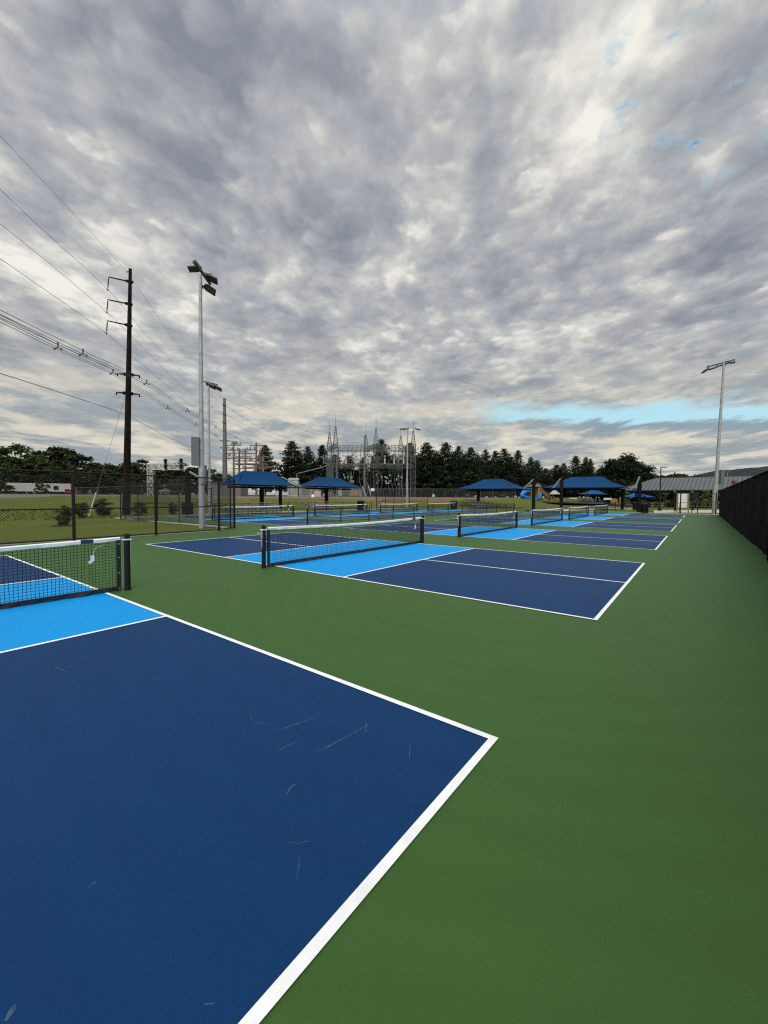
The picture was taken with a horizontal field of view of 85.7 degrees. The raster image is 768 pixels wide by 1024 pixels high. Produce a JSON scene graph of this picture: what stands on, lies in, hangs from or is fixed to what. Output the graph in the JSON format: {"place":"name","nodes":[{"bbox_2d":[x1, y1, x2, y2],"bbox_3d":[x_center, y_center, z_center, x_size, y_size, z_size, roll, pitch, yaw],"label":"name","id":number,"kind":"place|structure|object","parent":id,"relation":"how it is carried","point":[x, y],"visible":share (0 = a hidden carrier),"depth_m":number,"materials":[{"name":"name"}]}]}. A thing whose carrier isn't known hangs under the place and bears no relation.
{"place":"outdoors","nodes":[
{"label":"outdoors","id":0,"kind":"place"},
{"bbox_2d":[0,509,144,521],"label":"grass","id":1,"kind":"structure","parent":0,"point":[15,519],"depth_m":30.72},
{"bbox_2d":[0,495,718,542],"bbox_3d":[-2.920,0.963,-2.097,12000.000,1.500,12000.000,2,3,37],"label":"ground","id":2,"kind":"structure","parent":0,"point":[521,504],"depth_m":47.98,"materials":[{"name":"green plant"}]},
{"bbox_2d":[0,464,25,492],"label":"broadleaf tree","id":3,"kind":"object","parent":2,"relation":"on","point":[8,466],"visible":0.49,"depth_m":102.74,"materials":[{"name":"green plant"}]},
{"bbox_2d":[0,457,35,489],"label":"broadleaf tree","id":4,"kind":"object","parent":2,"relation":"on","point":[14,461],"visible":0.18,"depth_m":108.88,"materials":[{"name":"green plant"}]},
{"bbox_2d":[0,442,53,490],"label":"broadleaf tree","id":5,"kind":"object","parent":2,"relation":"on","point":[18,448],"visible":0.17,"depth_m":114.46,"materials":[{"name":"green plant"}]},
{"bbox_2d":[14,475,44,492],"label":"broadleaf tree","id":6,"kind":"object","parent":2,"relation":"on","point":[25,477],"visible":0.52,"depth_m":98.78,"materials":[{"name":"green plant"}]},
{"bbox_2d":[15,457,52,482],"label":"broadleaf tree","id":7,"kind":"object","parent":2,"relation":"on","point":[32,463],"visible":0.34,"depth_m":109.15,"materials":[{"name":"green plant"}]},
{"bbox_2d":[2,483,70,492],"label":"site trailer","id":8,"kind":"object","parent":2,"relation":"on","point":[32,487],"visible":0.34,"depth_m":89.10,"materials":[{"name":"white metal"}]},
{"bbox_2d":[37,467,70,483],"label":"broadleaf tree","id":9,"kind":"object","parent":2,"relation":"on","point":[56,474],"visible":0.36,"depth_m":103.71,"materials":[{"name":"green plant"}]},
{"bbox_2d":[29,446,86,480],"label":"broadleaf tree","id":10,"kind":"object","parent":2,"relation":"on","point":[57,453],"visible":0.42,"depth_m":119.70,"materials":[{"name":"green plant"}]},
{"bbox_2d":[37,460,83,483],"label":"broadleaf tree","id":11,"kind":"object","parent":2,"relation":"on","point":[62,465],"visible":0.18,"depth_m":109.77,"materials":[{"name":"green plant"}]},
{"bbox_2d":[50,524,71,526],"bbox_3d":[-16.752,0.699,21.556,1.100,0.050,1.100,2,3,37],"label":"mulch ring","id":12,"kind":"object","parent":2,"relation":"on","point":[59,525],"visible":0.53,"depth_m":21.18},
{"bbox_2d":[53,505,71,524],"bbox_3d":[-16.743,0.255,21.512,0.902,1.257,0.779,0,2,-22],"label":"bush","id":13,"kind":"object","parent":12,"relation":"on","point":[64,519],"visible":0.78,"depth_m":21.43,"materials":[{"name":"green plant"}]},
{"bbox_2d":[47,453,93,482],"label":"broadleaf tree","id":14,"kind":"object","parent":2,"relation":"on","point":[85,458],"visible":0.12,"depth_m":120.90,"materials":[{"name":"green plant"}]},
{"bbox_2d":[70,502,90,517],"bbox_3d":[-21.401,-0.083,29.085,1.497,1.316,1.373,2,3,41],"label":"bush","id":15,"kind":"object","parent":2,"relation":"on","point":[80,510],"visible":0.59,"depth_m":29.04,"materials":[{"name":"green plant"}]},
{"bbox_2d":[75,478,90,493],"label":"broadleaf tree","id":16,"kind":"object","parent":2,"relation":"on","point":[82,481],"visible":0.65,"depth_m":102.56,"materials":[{"name":"green plant"}]},
{"bbox_2d":[66,468,108,492],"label":"broadleaf tree","id":17,"kind":"object","parent":2,"relation":"on","point":[96,470],"visible":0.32,"depth_m":107.42,"materials":[{"name":"green plant"}]},
{"bbox_2d":[92,498,113,515],"bbox_3d":[-21.626,-0.286,32.018,1.613,1.556,1.394,1,2,11],"label":"bush","id":18,"kind":"object","parent":2,"relation":"on","point":[97,502],"visible":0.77,"depth_m":31.96,"materials":[{"name":"green plant"}]},
{"bbox_2d":[90,475,117,493],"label":"broadleaf tree","id":19,"kind":"object","parent":2,"relation":"on","point":[107,483],"visible":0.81,"depth_m":104.17,"materials":[{"name":"green plant"}]},
{"bbox_2d":[0,468,235,543],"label":"chain link fence","id":20,"kind":"object","parent":2,"relation":"on","point":[73,508],"visible":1,"depth_m":15.47,"materials":[{"name":"metal"}]},
{"bbox_2d":[106,268,139,514],"bbox_3d":[-21.573,-9.828,34.338,2.684,20.509,1.226,1,2,25],"label":"utility pole","id":21,"kind":"object","parent":2,"relation":"on","point":[127,393],"visible":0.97,"depth_m":34.07,"materials":[{"name":"wood"}]},
{"bbox_2d":[1,315,220,438],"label":"power line","id":22,"kind":"object","parent":21,"relation":"hanging from","point":[55,348],"visible":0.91,"depth_m":28.17,"materials":[{"name":"metal"}]},
{"bbox_2d":[0,310,242,441],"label":"power line","id":23,"kind":"object","parent":21,"relation":"hanging from","point":[86,355],"visible":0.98,"depth_m":25.69,"materials":[{"name":"metal"}]},
{"bbox_2d":[116,475,144,493],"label":"broadleaf tree","id":24,"kind":"object","parent":2,"relation":"on","point":[138,479],"visible":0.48,"depth_m":105.18,"materials":[{"name":"green plant"}]},
{"bbox_2d":[114,459,164,493],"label":"broadleaf tree","id":25,"kind":"object","parent":2,"relation":"on","point":[136,465],"visible":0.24,"depth_m":113.77,"materials":[{"name":"green plant"}]},
{"bbox_2d":[147,458,183,495],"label":"signal gantry","id":26,"kind":"object","parent":2,"relation":"on","point":[164,464],"visible":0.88,"depth_m":81.26,"materials":[{"name":"metal"}]},
{"bbox_2d":[120,481,230,526],"bbox_3d":[-12.665,-0.556,24.266,11.796,2.470,0.075,2,3,34],"label":"chain link fence","id":27,"kind":"object","parent":2,"relation":"on","point":[179,504],"visible":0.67,"depth_m":23.94,"materials":[{"name":"metal"}]},
{"bbox_2d":[168,461,207,490],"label":"transformer","id":28,"kind":"object","parent":2,"relation":"on","point":[180,472],"visible":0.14,"depth_m":120.28,"materials":[{"name":"grey metal"}]},
{"bbox_2d":[0,494,378,497],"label":"railway ballast","id":29,"kind":"structure","parent":2,"relation":"on","point":[23,495],"depth_m":70.03,"materials":[{"name":"gravel"}]},
{"bbox_2d":[0,493,393,496],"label":"railway track","id":30,"kind":"structure","parent":29,"relation":"on","point":[122,494],"depth_m":79.00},
{"bbox_2d":[185,470,197,501],"bbox_3d":[-16.029,-1.637,34.932,1.464,3.747,0.398,1,2,4],"label":"hoop post","id":31,"kind":"object","parent":2,"relation":"on","point":[188,473],"visible":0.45,"depth_m":34.80,"materials":[{"name":"grey metal"}]},
{"bbox_2d":[187,260,217,528],"bbox_3d":[-8.752,-5.801,20.336,1.360,13.401,1.920,-1,3,-35],"label":"light pole","id":32,"kind":"object","parent":2,"relation":"on","point":[197,451],"visible":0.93,"depth_m":20.44,"materials":[{"name":"metal"}]},
{"bbox_2d":[203,381,221,513],"bbox_3d":[-14.289,-5.262,34.438,1.583,11.193,0.746,0,2,-16],"label":"light pole","id":33,"kind":"object","parent":2,"relation":"on","point":[214,386],"visible":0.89,"depth_m":34.36,"materials":[{"name":"metal"}]},
{"bbox_2d":[220,398,228,480],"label":"utility pole","id":34,"kind":"object","parent":2,"relation":"on","point":[224,463],"visible":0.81,"depth_m":76.73,"materials":[{"name":"metal"}]},
{"bbox_2d":[211,482,247,496],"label":"block building","id":35,"kind":"structure","parent":2,"relation":"on","point":[241,492],"depth_m":73.97,"materials":[{"name":"concrete"}]},
{"bbox_2d":[227,441,268,496],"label":"wood pole frame","id":36,"kind":"object","parent":2,"relation":"on","point":[256,464],"visible":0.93,"depth_m":85.90,"materials":[{"name":"wood"}]},
{"bbox_2d":[220,471,295,509],"bbox_3d":[-14.645,-2.485,48.356,3.890,4.458,8.090,2,3,37],"label":"shade canopy","id":37,"kind":"object","parent":2,"relation":"on","point":[246,479],"visible":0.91,"depth_m":47.93,"materials":[{"name":"metal"}]},
{"bbox_2d":[248,445,278,494],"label":"pine tree","id":38,"kind":"object","parent":2,"relation":"on","point":[271,464],"visible":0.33,"depth_m":117.25,"materials":[{"name":"green plant"}]},
{"bbox_2d":[288,478,299,496],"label":"transformer","id":39,"kind":"object","parent":2,"relation":"on","point":[293,492],"visible":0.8,"depth_m":106.86,"materials":[{"name":"grey metal"}]},
{"bbox_2d":[274,440,314,491],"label":"pine tree","id":40,"kind":"object","parent":2,"relation":"on","point":[290,459],"visible":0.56,"depth_m":129.97,"materials":[{"name":"green plant"}]},
{"bbox_2d":[279,475,316,508],"bbox_3d":[-10.689,-2.467,51.420,4.748,4.245,0.396,0,2,1],"label":"hoop post","id":41,"kind":"object","parent":2,"relation":"on","point":[280,498],"visible":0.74,"depth_m":51.35,"materials":[{"name":"grey metal"}]},
{"bbox_2d":[291,446,323,491],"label":"pine tree","id":42,"kind":"object","parent":2,"relation":"on","point":[310,459],"visible":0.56,"depth_m":132.87,"materials":[{"name":"green plant"}]},
{"bbox_2d":[296,455,332,495],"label":"bus switch","id":43,"kind":"object","parent":2,"relation":"on","point":[329,473],"visible":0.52,"depth_m":115.64,"materials":[{"name":"metal"}]},
{"bbox_2d":[313,445,338,495],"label":"pine tree","id":44,"kind":"object","parent":2,"relation":"on","point":[320,450],"visible":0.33,"depth_m":138.64,"materials":[{"name":"green plant"}]},
{"bbox_2d":[296,477,361,501],"bbox_3d":[-7.214,-2.490,54.543,4.090,4.107,8.390,2,3,37],"label":"shade canopy","id":45,"kind":"object","parent":2,"relation":"on","point":[328,483],"visible":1,"depth_m":53.33,"materials":[{"name":"metal"}]},
{"bbox_2d":[328,454,350,495],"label":"pine tree","id":46,"kind":"object","parent":2,"relation":"on","point":[342,473],"visible":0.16,"depth_m":158.82,"materials":[{"name":"green plant"}]},
{"bbox_2d":[340,455,368,491],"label":"pine tree","id":47,"kind":"object","parent":2,"relation":"on","point":[350,466],"visible":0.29,"depth_m":162.81,"materials":[{"name":"green plant"}]},
{"bbox_2d":[327,420,415,496],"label":"substation structure","id":48,"kind":"object","parent":2,"relation":"on","point":[364,464],"visible":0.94,"depth_m":120.61,"materials":[{"name":"metal"}]},
{"bbox_2d":[356,439,405,496],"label":"pine tree","id":49,"kind":"object","parent":2,"relation":"on","point":[383,471],"visible":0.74,"depth_m":147.50,"materials":[{"name":"green plant"}]},
{"bbox_2d":[248,486,515,497],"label":"substation fence","id":50,"kind":"object","parent":2,"relation":"on","point":[300,490],"visible":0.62,"depth_m":97.59,"materials":[{"name":"grey metal"}]},
{"bbox_2d":[0,508,767,1023],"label":"court surface","id":51,"kind":"object","parent":2,"relation":"on","point":[588,844],"visible":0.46,"depth_m":2.44,"materials":[{"name":"green paint"}]},
{"bbox_2d":[124,485,211,517],"bbox_3d":[-16.055,-0.769,31.368,0.086,2.320,6.693,2,3,35],"label":"chain link fence","id":52,"kind":"object","parent":51,"relation":"on","point":[186,502],"visible":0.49,"depth_m":30.97,"materials":[{"name":"metal"}]},
{"bbox_2d":[0,555,497,1023],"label":"pickleball court","id":53,"kind":"object","parent":51,"relation":"on","point":[199,825],"visible":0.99,"depth_m":2.17,"materials":[{"name":"blue paint"}]},
{"bbox_2d":[0,533,131,608],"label":"pickleball net","id":54,"kind":"object","parent":53,"relation":"on","point":[127,562],"visible":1,"depth_m":6.42,"materials":[{"name":"fabric"}]},
{"bbox_2d":[225,502,283,514],"bbox_3d":[-11.765,-0.327,37.497,2.209,1.015,5.200,2,3,37],"label":"bleacher","id":55,"kind":"object","parent":51,"relation":"on","point":[266,508],"visible":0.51,"depth_m":37.29,"materials":[{"name":"metal"}]},
{"bbox_2d":[176,514,355,524],"bbox_3d":[-8.992,0.463,29.234,13.410,0.004,6.100,2,3,37],"label":"pickleball court","id":56,"kind":"object","parent":51,"relation":"on","point":[286,521],"visible":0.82,"depth_m":27.63,"materials":[{"name":"blue paint"}]},
{"bbox_2d":[211,504,293,520],"bbox_3d":[-9.011,-0.013,29.187,0.121,0.968,6.899,2,3,37],"label":"pickleball net","id":57,"kind":"object","parent":56,"relation":"on","point":[258,514],"visible":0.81,"depth_m":29.49,"materials":[{"name":"fabric"}]},
{"bbox_2d":[214,501,371,513],"bbox_3d":[-7.807,-0.509,42.636,0.080,1.070,20.781,2,3,37],"label":"fence","id":58,"kind":"object","parent":51,"relation":"on","point":[298,506],"visible":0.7,"depth_m":42.01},
{"bbox_2d":[268,512,420,518],"bbox_3d":[-3.631,0.236,36.272,13.410,0.004,6.100,2,3,37],"label":"pickleball court","id":59,"kind":"object","parent":51,"relation":"on","point":[372,516],"visible":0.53,"depth_m":35.34,"materials":[{"name":"blue paint"}]},
{"bbox_2d":[313,504,367,515],"bbox_3d":[-3.650,-0.240,36.224,0.121,0.968,6.899,2,3,37],"label":"pickleball net","id":60,"kind":"object","parent":59,"relation":"on","point":[314,506],"visible":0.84,"depth_m":35.75,"materials":[{"name":"fabric"}]},
{"bbox_2d":[0,508,718,545],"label":"kerb","id":61,"kind":"structure","parent":51,"relation":"on","point":[232,527],"depth_m":22.46,"materials":[{"name":"concrete"}]},
{"bbox_2d":[147,532,644,619],"bbox_3d":[-0.669,1.166,11.953,13.410,0.004,6.100,2,3,37],"label":"pickleball court","id":62,"kind":"object","parent":51,"relation":"on","point":[590,588],"visible":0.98,"depth_m":9.34,"materials":[{"name":"blue paint"}]},
{"bbox_2d":[257,515,424,568],"bbox_3d":[-0.688,0.690,11.905,0.121,0.968,6.899,2,3,37],"label":"pickleball net","id":63,"kind":"object","parent":62,"relation":"on","point":[375,525],"visible":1,"depth_m":10.91,"materials":[{"name":"fabric"}]},
{"bbox_2d":[376,491,427,508],"bbox_3d":[2.488,-1.483,53.813,2.898,2.320,7.698,2,3,37],"label":"chain link fence","id":64,"kind":"object","parent":51,"relation":"on","point":[385,501],"visible":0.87,"depth_m":55.20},
{"bbox_2d":[344,510,467,514],"bbox_3d":[1.639,0.013,43.191,13.410,0.004,6.100,2,3,37],"label":"pickleball court","id":65,"kind":"object","parent":51,"relation":"on","point":[429,513],"visible":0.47,"depth_m":42.46,"materials":[{"name":"blue paint"}]},
{"bbox_2d":[307,503,514,523],"bbox_3d":[5.711,-0.147,36.877,0.092,0.960,33.392,2,3,37],"label":"fence","id":66,"kind":"object","parent":51,"relation":"on","point":[486,505],"visible":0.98,"depth_m":30.67,"materials":[{"name":"metal"}]},
{"bbox_2d":[387,508,498,511],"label":"pickleball court","id":67,"kind":"object","parent":51,"relation":"on","point":[447,510],"visible":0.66,"depth_m":49.73,"materials":[{"name":"blue paint"}]},
{"bbox_2d":[347,522,667,549],"bbox_3d":[5.066,0.924,19.481,13.410,0.004,6.100,2,3,37],"label":"pickleball court","id":68,"kind":"object","parent":51,"relation":"on","point":[651,542],"visible":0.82,"depth_m":17.70,"materials":[{"name":"blue paint"}]},
{"bbox_2d":[456,510,517,536],"bbox_3d":[5.047,0.447,19.433,0.121,0.968,6.899,2,3,37],"label":"pickleball net","id":69,"kind":"object","parent":68,"relation":"on","point":[460,533],"visible":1,"depth_m":18.74,"materials":[{"name":"fabric"}]},
{"bbox_2d":[436,517,676,530],"bbox_3d":[10.632,0.688,26.787,13.410,0.004,6.100,2,3,37],"label":"pickleball court","id":70,"kind":"object","parent":51,"relation":"on","point":[651,527],"visible":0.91,"depth_m":25.31,"materials":[{"name":"blue paint"}]},
{"bbox_2d":[531,507,562,524],"bbox_3d":[10.612,0.212,26.739,0.121,0.968,6.899,2,3,37],"label":"pickleball net","id":71,"kind":"object","parent":70,"relation":"on","point":[544,518],"visible":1,"depth_m":26.11,"materials":[{"name":"fabric"}]},
{"bbox_2d":[495,514,681,522],"bbox_3d":[15.907,0.465,33.712,13.410,0.004,6.100,2,3,37],"label":"pickleball court","id":72,"kind":"object","parent":51,"relation":"on","point":[623,519],"visible":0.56,"depth_m":32.45,"materials":[{"name":"blue paint"}]},
{"bbox_2d":[568,505,588,518],"bbox_3d":[15.888,-0.012,33.665,0.121,0.968,6.899,2,3,37],"label":"pickleball net","id":73,"kind":"object","parent":72,"relation":"on","point":[576,515],"visible":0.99,"depth_m":33.15,"materials":[{"name":"fabric"}]},
{"bbox_2d":[530,512,684,517],"bbox_3d":[21.692,0.220,41.307,13.410,0.004,6.100,2,3,37],"label":"pickleball court","id":74,"kind":"object","parent":51,"relation":"on","point":[646,515],"visible":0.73,"depth_m":40.10,"materials":[{"name":"blue paint"}]},
{"bbox_2d":[719,470,767,560],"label":"windscreen fence","id":75,"kind":"object","parent":51,"relation":"on","point":[743,508],"visible":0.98,"depth_m":16.04,"materials":[{"name":"fabric"}]},
{"bbox_2d":[389,442,425,493],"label":"pine tree","id":76,"kind":"object","parent":2,"relation":"on","point":[404,470],"visible":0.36,"depth_m":148.03,"materials":[{"name":"green plant"}]},
{"bbox_2d":[400,427,419,507],"bbox_3d":[3.776,-6.490,60.999,3.062,11.967,0.803,0,2,0],"label":"light pole","id":77,"kind":"object","parent":2,"relation":"on","point":[407,463],"visible":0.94,"depth_m":60.74,"materials":[{"name":"metal"}]},
{"bbox_2d":[403,442,446,496],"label":"pine tree","id":78,"kind":"object","parent":2,"relation":"on","point":[425,463],"visible":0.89,"depth_m":137.98,"materials":[{"name":"green plant"}]},
{"bbox_2d":[421,442,469,496],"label":"pine tree","id":79,"kind":"object","parent":2,"relation":"on","point":[445,466],"visible":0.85,"depth_m":137.55,"materials":[{"name":"green plant"}]},
{"bbox_2d":[439,445,472,496],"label":"pine tree","id":80,"kind":"object","parent":2,"relation":"on","point":[458,450],"visible":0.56,"depth_m":140.13,"materials":[{"name":"green plant"}]},
{"bbox_2d":[459,447,487,496],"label":"pine tree","id":81,"kind":"object","parent":2,"relation":"on","point":[473,466],"visible":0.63,"depth_m":140.06,"materials":[{"name":"green plant"}]},
{"bbox_2d":[478,449,498,496],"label":"pine tree","id":82,"kind":"object","parent":2,"relation":"on","point":[483,473],"visible":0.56,"depth_m":140.38,"materials":[{"name":"green plant"}]},
{"bbox_2d":[457,479,527,504],"bbox_3d":[17.282,-2.931,65.516,9.290,4.500,6.890,2,3,37],"label":"shade canopy","id":83,"kind":"object","parent":2,"relation":"on","point":[493,485],"visible":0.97,"depth_m":64.62,"materials":[{"name":"metal"}]},
{"bbox_2d":[486,450,509,497],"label":"pine tree","id":84,"kind":"object","parent":2,"relation":"on","point":[495,456],"visible":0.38,"depth_m":140.52,"materials":[{"name":"green plant"}]},
{"bbox_2d":[492,448,518,497],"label":"pine tree","id":85,"kind":"object","parent":2,"relation":"on","point":[506,470],"visible":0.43,"depth_m":140.40,"materials":[{"name":"green plant"}]},
{"bbox_2d":[503,450,531,497],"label":"pine tree","id":86,"kind":"object","parent":2,"relation":"on","point":[518,469],"visible":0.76,"depth_m":136.68,"materials":[{"name":"green plant"}]},
{"bbox_2d":[518,478,535,509],"bbox_3d":[19.623,-2.480,56.931,2.316,4.272,0.392,0,2,-2],"label":"hoop post","id":87,"kind":"object","parent":2,"relation":"on","point":[533,480],"visible":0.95,"depth_m":56.84,"materials":[{"name":"brown metal"}]},
{"bbox_2d":[523,457,545,494],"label":"pine tree","id":88,"kind":"object","parent":2,"relation":"on","point":[531,468],"visible":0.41,"depth_m":138.92,"materials":[{"name":"green plant"}]},
{"bbox_2d":[532,460,551,492],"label":"pine tree","id":89,"kind":"object","parent":2,"relation":"on","point":[538,469],"visible":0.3,"depth_m":148.24,"materials":[{"name":"green plant"}]},
{"bbox_2d":[539,468,559,497],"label":"pine tree","id":90,"kind":"object","parent":2,"relation":"on","point":[547,477],"visible":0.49,"depth_m":148.51,"materials":[{"name":"green plant"}]},
{"bbox_2d":[548,465,568,497],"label":"pine tree","id":91,"kind":"object","parent":2,"relation":"on","point":[554,469],"visible":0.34,"depth_m":158.51,"materials":[{"name":"green plant"}]},
{"bbox_2d":[562,456,586,497],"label":"pine tree","id":92,"kind":"object","parent":2,"relation":"on","point":[576,470],"visible":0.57,"depth_m":148.99,"materials":[{"name":"green plant"}]},
{"bbox_2d":[579,456,595,497],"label":"pine tree","id":93,"kind":"object","parent":2,"relation":"on","point":[587,473],"visible":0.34,"depth_m":148.81,"materials":[{"name":"green plant"}]},
{"bbox_2d":[551,501,645,504],"bbox_3d":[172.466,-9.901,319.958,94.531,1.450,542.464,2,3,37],"label":"playground surface","id":94,"kind":"object","parent":2,"relation":"on","point":[582,502],"depth_m":97.68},
{"bbox_2d":[520,483,554,501],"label":"play tower","id":95,"kind":"structure","parent":94,"relation":"on","point":[539,492],"depth_m":91.61,"materials":[{"name":"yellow plastic"}]},
{"bbox_2d":[535,501,679,512],"bbox_3d":[25.427,-0.605,48.566,15.193,1.270,0.092,2,3,36],"label":"fence","id":96,"kind":"object","parent":2,"relation":"on","point":[611,507],"visible":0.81,"depth_m":47.62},
{"bbox_2d":[596,452,656,501],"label":"broadleaf tree","id":97,"kind":"object","parent":2,"relation":"on","point":[623,466],"visible":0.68,"depth_m":118.75,"materials":[{"name":"green plant"}]},
{"bbox_2d":[633,476,641,511],"bbox_3d":[30.358,-2.195,49.889,1.402,4.374,0.553,0,2,-19],"label":"hoop post","id":98,"kind":"object","parent":2,"relation":"on","point":[638,484],"visible":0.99,"depth_m":49.85,"materials":[{"name":"brown metal"}]},
{"bbox_2d":[616,476,752,507],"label":"pavilion","id":99,"kind":"structure","parent":2,"relation":"on","point":[685,484],"depth_m":74.85,"materials":[{"name":"grey metal"}]},
{"bbox_2d":[680,492,716,513],"bbox_3d":[32.741,-0.879,43.174,3.079,2.320,0.129,2,3,37],"label":"gate fence","id":100,"kind":"object","parent":2,"relation":"on","point":[697,500],"visible":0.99,"depth_m":43.17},
{"bbox_2d":[701,359,735,513],"bbox_3d":[34.867,-7.798,43.158,3.409,16.287,1.080,0,2,-1],"label":"light pole","id":101,"kind":"object","parent":2,"relation":"on","point":[719,477],"visible":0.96,"depth_m":42.83,"materials":[{"name":"metal"}]},
{"bbox_2d":[0,0,767,497],"label":"sky","id":102,"kind":"structure","parent":0,"point":[534,228],"materials":[{"name":"grey"}]},
{"bbox_2d":[654,510,718,512],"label":"path","id":103,"kind":"structure","parent":0,"point":[682,511],"depth_m":51.88,"materials":[{"name":"concrete"}]},
{"bbox_2d":[676,493,689,512],"bbox_3d":[34.639,-1.077,48.008,1.512,2.280,0.260,0,2,0],"label":"notice board","id":104,"kind":"object","parent":103,"relation":"on","point":[684,497],"visible":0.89,"depth_m":48.05,"materials":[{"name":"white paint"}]},
{"bbox_2d":[694,466,767,476],"bbox_3d":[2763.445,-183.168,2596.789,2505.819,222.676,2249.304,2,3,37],"label":"hill","id":105,"kind":"structure","parent":0,"point":[748,471],"depth_m":2464.84,"materials":[{"name":"plant"}]},
{"label":"path","id":106,"kind":"structure","parent":0,"visible":0},
{"bbox_2d":[543,476,628,509],"bbox_3d":[30.097,-2.847,61.721,10.490,4.790,6.490,2,3,37],"label":"shade canopy","id":107,"kind":"object","parent":106,"relation":"on","point":[587,483],"visible":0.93,"depth_m":60.38,"materials":[{"name":"metal"}]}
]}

